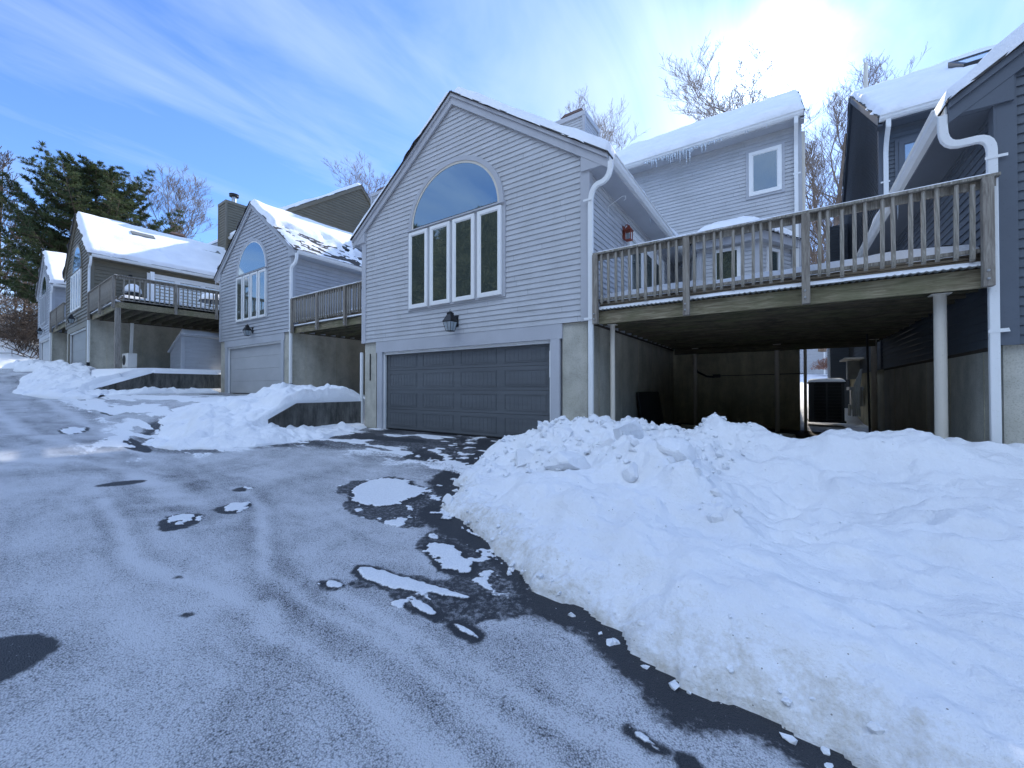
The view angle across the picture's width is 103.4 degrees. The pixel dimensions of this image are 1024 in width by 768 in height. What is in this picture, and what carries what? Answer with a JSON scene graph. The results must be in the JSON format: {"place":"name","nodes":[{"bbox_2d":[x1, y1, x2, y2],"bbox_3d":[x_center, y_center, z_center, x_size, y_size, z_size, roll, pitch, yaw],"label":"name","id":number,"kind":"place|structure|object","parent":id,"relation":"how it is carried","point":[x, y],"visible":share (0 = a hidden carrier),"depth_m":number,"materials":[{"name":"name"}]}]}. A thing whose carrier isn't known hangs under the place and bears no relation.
{"place":"outdoors","nodes":[
{"label":"outdoors","id":0,"kind":"place"},
{"bbox_2d":[0,368,856,767],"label":"road","id":1,"kind":"structure","parent":0,"point":[356,598],"depth_m":2.43,"materials":[{"name":"grey asphalt"}]},
{"bbox_2d":[1,359,72,371],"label":"snow bank","id":2,"kind":"structure","parent":1,"relation":"on","point":[28,365],"depth_m":19.66,"materials":[{"name":"white snow"}]},
{"bbox_2d":[12,362,122,398],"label":"snow bank","id":3,"kind":"structure","parent":1,"relation":"on","point":[72,381],"depth_m":14.57,"materials":[{"name":"white snow"}]},
{"bbox_2d":[103,386,218,395],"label":"snow bank","id":4,"kind":"structure","parent":1,"relation":"on","point":[150,390],"depth_m":15.36,"materials":[{"name":"white snow"}]},
{"bbox_2d":[142,382,366,449],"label":"snow bank","id":5,"kind":"structure","parent":1,"relation":"on","point":[233,422],"depth_m":8.79,"materials":[{"name":"white snow"}]},
{"bbox_2d":[443,494,453,504],"bbox_3d":[-0.718,1.332,4.529,0.182,0.193,0.086,-1,-1,39],"label":"snow block","id":6,"kind":"object","parent":1,"relation":"on","point":[448,499],"depth_m":4.52,"materials":[{"name":"white snow"}]},
{"bbox_2d":[441,413,1023,767],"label":"snow bank","id":7,"kind":"structure","parent":1,"relation":"on","point":[946,558],"depth_m":2.61,"materials":[{"name":"white snow"}]},
{"bbox_2d":[515,448,533,466],"bbox_3d":[0.159,0.998,5.349,0.239,0.264,0.238,11,7,-11],"label":"snow block","id":8,"kind":"object","parent":7,"relation":"on","point":[523,457],"depth_m":5.31,"materials":[{"name":"white snow"}]},
{"bbox_2d":[552,426,572,436],"bbox_3d":[0.724,0.696,5.745,0.270,0.185,0.290,0,-1,24],"label":"snow block","id":9,"kind":"object","parent":7,"relation":"on","point":[567,431],"depth_m":5.70,"materials":[{"name":"white snow"}]},
{"bbox_2d":[543,451,590,470],"bbox_3d":[0.631,0.905,4.608,0.480,0.280,0.470,0,-1,-38],"label":"snow block","id":10,"kind":"object","parent":7,"relation":"on","point":[563,460],"depth_m":4.50,"materials":[{"name":"white snow"}]},
{"bbox_2d":[596,438,614,446],"bbox_3d":[1.184,0.764,5.133,0.243,0.164,0.145,0,-1,11],"label":"snow block","id":11,"kind":"object","parent":7,"relation":"on","point":[609,442],"depth_m":5.08,"materials":[{"name":"white snow"}]},
{"bbox_2d":[613,419,643,440],"bbox_3d":[1.353,0.594,4.706,0.408,0.373,0.212,0,-1,-27],"label":"snow block","id":12,"kind":"object","parent":7,"relation":"on","point":[633,427],"depth_m":4.64,"materials":[{"name":"white snow"}]},
{"bbox_2d":[622,462,637,482],"bbox_3d":[1.196,0.886,4.044,0.172,0.215,0.231,-4,-15,43],"label":"snow block","id":13,"kind":"object","parent":7,"relation":"on","point":[629,472],"depth_m":3.96,"materials":[{"name":"white snow"}]},
{"bbox_2d":[656,437,695,462],"bbox_3d":[1.635,0.720,4.043,0.370,0.356,0.336,6,13,23],"label":"snow block","id":14,"kind":"object","parent":7,"relation":"on","point":[677,450],"depth_m":3.94,"materials":[{"name":"white snow"}]},
{"bbox_2d":[441,412,1013,767],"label":"snow crumbs","id":15,"kind":"object","parent":7,"relation":"on","point":[871,726],"visible":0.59,"depth_m":4.24,"materials":[{"name":"white snow"}]},
{"bbox_2d":[0,338,871,438],"bbox_3d":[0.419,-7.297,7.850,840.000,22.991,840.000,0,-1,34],"label":"ground","id":16,"kind":"structure","parent":0,"point":[854,423],"depth_m":15.52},
{"bbox_2d":[0,272,22,309],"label":"bare tree","id":17,"kind":"object","parent":16,"relation":"on","point":[10,298],"visible":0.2,"depth_m":47.76,"materials":[{"name":"brown plant"}]},
{"bbox_2d":[1,258,23,312],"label":"bare tree","id":18,"kind":"object","parent":16,"relation":"on","point":[10,291],"visible":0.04,"depth_m":52.66,"materials":[{"name":"brown plant"}]},
{"bbox_2d":[0,146,30,292],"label":"bare tree","id":19,"kind":"object","parent":16,"relation":"on","point":[4,164],"visible":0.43,"depth_m":35.51,"materials":[{"name":"brown plant"}]},
{"bbox_2d":[0,296,33,319],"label":"bare tree","id":20,"kind":"object","parent":16,"relation":"on","point":[9,302],"visible":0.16,"depth_m":48.14,"materials":[{"name":"brown plant"}]},
{"bbox_2d":[0,273,38,358],"bbox_3d":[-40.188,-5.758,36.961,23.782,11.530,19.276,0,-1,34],"label":"undergrowth","id":21,"kind":"object","parent":16,"relation":"on","point":[28,336],"visible":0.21,"depth_m":32.04,"materials":[{"name":"brown plant"}]},
{"bbox_2d":[4,219,38,322],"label":"bare tree","id":22,"kind":"object","parent":16,"relation":"on","point":[20,275],"visible":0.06,"depth_m":44.29,"materials":[{"name":"brown plant"}]},
{"bbox_2d":[8,266,38,317],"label":"bare tree","id":23,"kind":"object","parent":16,"relation":"on","point":[27,305],"visible":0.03,"depth_m":52.74,"materials":[{"name":"brown plant"}]},
{"bbox_2d":[0,140,185,303],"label":"pine tree","id":24,"kind":"object","parent":16,"relation":"on","point":[75,181],"visible":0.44,"depth_m":31.23,"materials":[{"name":"green plant"}]},
{"bbox_2d":[35,232,217,361],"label":"townhouse","id":25,"kind":"structure","parent":16,"relation":"on","point":[50,293],"depth_m":25.02,"materials":[{"name":"grey"}]},
{"bbox_2d":[40,297,41,325],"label":"window","id":26,"kind":"structure","parent":25,"relation":"in","point":[41,297],"depth_m":26.46,"materials":[{"name":"white glass"}]},
{"bbox_2d":[41,297,43,324],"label":"window","id":27,"kind":"structure","parent":25,"relation":"in","point":[42,297],"depth_m":26.00,"materials":[{"name":"white glass"}]},
{"bbox_2d":[40,274,47,297],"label":"window","id":28,"kind":"structure","parent":25,"relation":"in","point":[44,288],"depth_m":25.75,"materials":[{"name":"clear glass"}]},
{"bbox_2d":[43,295,44,323],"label":"window","id":29,"kind":"structure","parent":25,"relation":"in","point":[44,295],"depth_m":25.70,"materials":[{"name":"white glass"}]},
{"bbox_2d":[42,340,48,360],"bbox_3d":[-29.779,-1.853,25.909,4.517,1.904,0.040,0,-1,36],"label":"garage door","id":30,"kind":"structure","parent":25,"relation":"in","point":[45,349],"depth_m":26.33,"materials":[{"name":"paint"}]},
{"bbox_2d":[44,293,46,322],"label":"window","id":31,"kind":"structure","parent":25,"relation":"in","point":[45,297],"depth_m":25.06,"materials":[{"name":"white glass"}]},
{"bbox_2d":[49,302,66,332],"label":"timber deck","id":32,"kind":"structure","parent":25,"relation":"attached to","point":[56,316],"depth_m":22.61,"materials":[{"name":"brown wood"}]},
{"bbox_2d":[122,353,136,367],"bbox_3d":[-17.230,-1.007,18.194,0.840,0.720,0.335,0,-1,34],"label":"heat pump unit","id":33,"kind":"object","parent":16,"relation":"on","point":[129,360],"visible":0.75,"depth_m":17.99,"materials":[{"name":"white plastic"}]},
{"bbox_2d":[89,369,220,389],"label":"retaining wall","id":34,"kind":"structure","parent":16,"relation":"on","point":[169,379],"depth_m":16.19,"materials":[{"name":"concrete"}]},
{"bbox_2d":[120,163,217,241],"bbox_3d":[-33.785,-11.671,39.792,12.642,20.447,8.481,0,-1,11],"label":"bare tree","id":35,"kind":"object","parent":16,"relation":"on","point":[197,204],"visible":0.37,"depth_m":38.70,"materials":[{"name":"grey plant"}]},
{"bbox_2d":[168,329,220,369],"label":"storage shed","id":36,"kind":"structure","parent":16,"relation":"on","point":[190,349],"depth_m":17.67,"materials":[{"name":"grey"}]},
{"bbox_2d":[62,183,370,368],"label":"townhouse","id":37,"kind":"structure","parent":16,"relation":"on","point":[100,250],"depth_m":19.91,"materials":[{"name":"grey wood"}]},
{"bbox_2d":[70,275,72,312],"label":"window","id":38,"kind":"structure","parent":37,"relation":"in","point":[71,278],"depth_m":20.18,"materials":[{"name":"white plastic"}]},
{"bbox_2d":[72,273,75,311],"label":"window","id":39,"kind":"structure","parent":37,"relation":"in","point":[73,303],"depth_m":19.82,"materials":[{"name":"white plastic"}]},
{"bbox_2d":[75,271,77,309],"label":"window","id":40,"kind":"structure","parent":37,"relation":"in","point":[76,273],"depth_m":19.40,"materials":[{"name":"white plastic"}]},
{"bbox_2d":[71,244,82,275],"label":"window","id":41,"kind":"structure","parent":37,"relation":"in","point":[77,261],"depth_m":19.58,"materials":[{"name":"glass"}]},
{"bbox_2d":[72,330,85,364],"bbox_3d":[-21.006,-1.622,19.690,4.517,1.904,0.040,0,-1,36],"label":"garage door","id":42,"kind":"structure","parent":37,"relation":"in","point":[79,339],"depth_m":19.83,"materials":[{"name":"grey paint"}]},
{"bbox_2d":[77,268,80,308],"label":"window","id":43,"kind":"structure","parent":37,"relation":"in","point":[79,271],"depth_m":18.96,"materials":[{"name":"white plastic"}]},
{"bbox_2d":[87,274,218,368],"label":"timber deck","id":44,"kind":"structure","parent":37,"relation":"attached to","point":[154,311],"depth_m":16.60,"materials":[{"name":"brown wood"}]},
{"bbox_2d":[125,284,141,297],"bbox_3d":[-17.282,-3.854,18.394,0.854,1.416,0.601,0,-1,28],"label":"grill","id":45,"kind":"object","parent":44,"relation":"on","point":[132,290],"visible":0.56,"depth_m":18.20,"materials":[{"name":"white metal"}]},
{"bbox_2d":[198,293,218,312],"bbox_3d":[-13.817,-3.661,18.695,1.142,1.143,1.100,0,-1,23],"label":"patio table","id":46,"kind":"object","parent":44,"relation":"on","point":[207,298],"visible":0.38,"depth_m":18.28,"materials":[{"name":"white metal"}]},
{"bbox_2d":[147,273,218,307],"bbox_3d":[-16.557,-4.254,20.789,0.050,2.170,3.400,0,-1,36],"label":"patio door","id":47,"kind":"structure","parent":37,"relation":"in","point":[179,281],"depth_m":20.50,"materials":[{"name":"white glass"}]},
{"bbox_2d":[213,186,384,394],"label":"townhouse","id":48,"kind":"structure","parent":16,"relation":"on","point":[275,260],"depth_m":15.69,"materials":[{"name":"grey wood"}]},
{"bbox_2d":[235,276,242,321],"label":"window","id":49,"kind":"structure","parent":48,"relation":"in","point":[239,281],"depth_m":16.46,"materials":[{"name":"white glass"}]},
{"bbox_2d":[243,274,249,320],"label":"window","id":50,"kind":"structure","parent":48,"relation":"in","point":[246,278],"depth_m":16.11,"materials":[{"name":"white glass"}]},
{"bbox_2d":[235,238,267,277],"bbox_3d":[-10.305,-5.062,15.966,2.663,1.340,0.090,0,-1,34],"label":"window","id":51,"kind":"structure","parent":48,"relation":"in","point":[253,255],"depth_m":15.93,"materials":[{"name":"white glass"}]},
{"bbox_2d":[250,271,257,318],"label":"window","id":52,"kind":"structure","parent":48,"relation":"in","point":[253,276],"depth_m":15.74,"materials":[{"name":"white glass"}]},
{"bbox_2d":[230,343,280,392],"bbox_3d":[-10.193,-0.592,16.063,4.517,1.904,0.040,0,-1,34],"label":"garage door","id":53,"kind":"structure","parent":48,"relation":"in","point":[251,379],"depth_m":16.08,"materials":[{"name":"paint"}]},
{"bbox_2d":[258,268,266,317],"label":"window","id":54,"kind":"structure","parent":48,"relation":"in","point":[262,274],"depth_m":15.37,"materials":[{"name":"white metal"}]},
{"bbox_2d":[290,281,361,339],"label":"timber deck","id":55,"kind":"structure","parent":48,"relation":"attached to","point":[346,322],"depth_m":13.21,"materials":[{"name":"brown wood"}]},
{"bbox_2d":[268,401,360,427],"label":"retaining wall","id":56,"kind":"structure","parent":16,"relation":"on","point":[312,414],"depth_m":9.77,"materials":[{"name":"concrete"}]},
{"bbox_2d":[323,153,390,199],"bbox_3d":[-14.215,-11.862,37.562,8.481,18.778,12.642,0,-1,-2],"label":"bare tree","id":57,"kind":"object","parent":16,"relation":"on","point":[362,182],"visible":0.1,"depth_m":37.57,"materials":[{"name":"brown plant"}]},
{"bbox_2d":[350,86,804,438],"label":"townhouse","id":58,"kind":"structure","parent":16,"relation":"on","point":[486,229],"depth_m":9.15,"materials":[{"name":"grey grey siding"},{"name":"white paint"},{"name":"concrete"}]},
{"bbox_2d":[409,228,427,308],"bbox_3d":[-2.206,-2.698,9.505,0.610,1.808,0.045,0,-1,34],"label":"window","id":59,"kind":"structure","parent":58,"relation":"in","point":[418,240],"depth_m":9.49,"materials":[{"name":"white plastic"}]},
{"bbox_2d":[429,221,450,305],"bbox_3d":[-1.627,-2.703,9.111,0.610,1.808,0.045,0,-1,34],"label":"window","id":60,"kind":"structure","parent":58,"relation":"in","point":[440,234],"depth_m":9.10,"materials":[{"name":"white plastic"}]},
{"bbox_2d":[407,155,505,232],"bbox_3d":[-1.327,-4.321,8.949,2.860,1.340,0.090,0,-1,34],"label":"window","id":61,"kind":"structure","parent":58,"relation":"in","point":[463,183],"depth_m":8.88,"materials":[{"name":"clear glass"}]},
{"bbox_2d":[452,213,474,301],"bbox_3d":[-1.048,-2.707,8.718,0.610,1.808,0.045,0,-1,34],"label":"window","id":62,"kind":"structure","parent":58,"relation":"in","point":[463,228],"depth_m":8.71,"materials":[{"name":"white plastic"}]},
{"bbox_2d":[386,343,549,436],"bbox_3d":[-1.217,0.150,9.043,4.860,1.904,0.048,0,-1,34],"label":"garage door","id":63,"kind":"structure","parent":58,"relation":"in","point":[522,387],"depth_m":8.79,"materials":[{"name":"paint"}]},
{"bbox_2d":[477,205,501,297],"bbox_3d":[-0.470,-2.711,8.324,0.610,1.808,0.045,0,-1,34],"label":"window","id":64,"kind":"structure","parent":58,"relation":"in","point":[489,221],"depth_m":8.31,"materials":[{"name":"white plastic"}]},
{"bbox_2d":[627,230,663,289],"bbox_3d":[3.435,-2.432,10.189,0.050,2.070,3.050,0,-1,34],"label":"patio door","id":65,"kind":"structure","parent":58,"relation":"in","point":[636,239],"depth_m":9.73,"materials":[{"name":"white glass"}]},
{"bbox_2d":[697,370,803,377],"bbox_3d":[6.623,-0.579,11.502,2.728,0.790,0.076,0,-1,34],"label":"wall conduit","id":66,"kind":"object","parent":58,"relation":"attached to","point":[716,375],"depth_m":11.85,"materials":[{"name":"grey metal"}]},
{"bbox_2d":[746,141,784,199],"bbox_3d":[7.057,-5.935,11.270,0.920,1.380,0.055,0,-1,34],"label":"window","id":67,"kind":"structure","parent":58,"relation":"in","point":[765,166],"depth_m":11.25,"materials":[{"name":"white plastic"}]},
{"bbox_2d":[802,131,806,430],"bbox_3d":[7.827,-2.730,10.810,0.070,8.100,0.070,0,-1,34],"label":"corner pipe","id":68,"kind":"object","parent":58,"relation":"attached to","point":[805,350],"visible":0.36,"depth_m":10.79,"materials":[{"name":"white metal"}]},
{"bbox_2d":[558,86,646,151],"bbox_3d":[5.930,-12.917,30.763,7.948,18.735,9.605,0,-1,-21],"label":"bare tree","id":69,"kind":"object","parent":16,"relation":"on","point":[599,125],"visible":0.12,"depth_m":29.67,"materials":[{"name":"brown plant"}]},
{"bbox_2d":[636,392,663,425],"bbox_3d":[3.332,0.685,9.672,1.000,1.000,0.060,1,-11,-44],"label":"dark panel","id":70,"kind":"object","parent":16,"relation":"on","point":[649,406],"visible":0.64,"depth_m":9.64,"materials":[{"name":"black"}]},
{"bbox_2d":[681,424,795,437],"bbox_3d":[5.163,1.096,9.489,0.100,0.120,2.601,0,-1,-33],"label":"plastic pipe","id":71,"kind":"object","parent":16,"relation":"on","point":[693,426],"visible":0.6,"depth_m":8.73,"materials":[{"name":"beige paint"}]},
{"bbox_2d":[657,30,842,192],"bbox_3d":[14.372,-12.540,25.998,10.977,17.474,9.083,0,-1,-5],"label":"bare tree","id":72,"kind":"object","parent":16,"relation":"on","point":[734,102],"visible":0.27,"depth_m":25.06,"materials":[{"name":"brown plant"}]},
{"bbox_2d":[592,172,1000,438],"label":"timber deck","id":73,"kind":"structure","parent":16,"relation":"on","point":[867,301],"depth_m":5.79,"materials":[{"name":"brown wood"}]},
{"bbox_2d":[800,349,827,374],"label":"distant house","id":74,"kind":"structure","parent":16,"relation":"on","point":[814,355],"depth_m":30.23,"materials":[{"name":"white"}]},
{"bbox_2d":[811,357,827,369],"bbox_3d":[20.870,-1.384,26.551,2.201,0.969,1.679,0,-1,34],"label":"round shrub","id":75,"kind":"object","parent":16,"relation":"on","point":[821,365],"visible":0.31,"depth_m":26.66,"materials":[{"name":"brown plant"}]},
{"bbox_2d":[805,126,841,262],"bbox_3d":[18.494,-9.638,24.856,4.867,13.265,5.734,0,-4,10],"label":"bare tree","id":76,"kind":"object","parent":16,"relation":"on","point":[822,168],"visible":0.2,"depth_m":24.72,"materials":[{"name":"brown plant"}]},
{"bbox_2d":[807,378,846,422],"bbox_3d":[9.291,0.470,11.958,0.873,1.286,0.885,0,-1,34],"label":"air conditioner","id":77,"kind":"object","parent":16,"relation":"on","point":[826,400],"visible":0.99,"depth_m":11.61,"materials":[{"name":"black metal"}]},
{"bbox_2d":[805,42,927,351],"bbox_3d":[17.052,-9.388,21.208,6.595,15.564,5.597,6,1,17],"label":"bare tree","id":78,"kind":"object","parent":16,"relation":"on","point":[837,198],"visible":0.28,"depth_m":21.06,"materials":[{"name":"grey plant"}]},
{"bbox_2d":[827,23,1023,443],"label":"townhouse","id":79,"kind":"structure","parent":16,"relation":"on","point":[958,117],"depth_m":5.52,"materials":[{"name":"slate-coloured siding"},{"name":"snow"},{"name":"concrete"}]},
{"bbox_2d":[840,357,863,416],"bbox_3d":[10.860,0.074,12.929,0.450,1.861,1.525,0,-1,34],"label":"meter cluster","id":80,"kind":"object","parent":79,"relation":"attached to","point":[853,370],"visible":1,"depth_m":12.42,"materials":[{"name":"beige paint"}]},
{"bbox_2d":[895,134,918,179],"bbox_3d":[9.736,-4.995,9.499,1.070,1.860,0.055,0,-1,34],"label":"window","id":81,"kind":"structure","parent":79,"relation":"in","point":[903,146],"depth_m":9.71,"materials":[{"name":"glass"}]},
{"bbox_2d":[0,0,1023,317],"label":"sky","id":82,"kind":"structure","parent":0,"point":[253,96],"materials":[{"name":"blue"}]}
]}

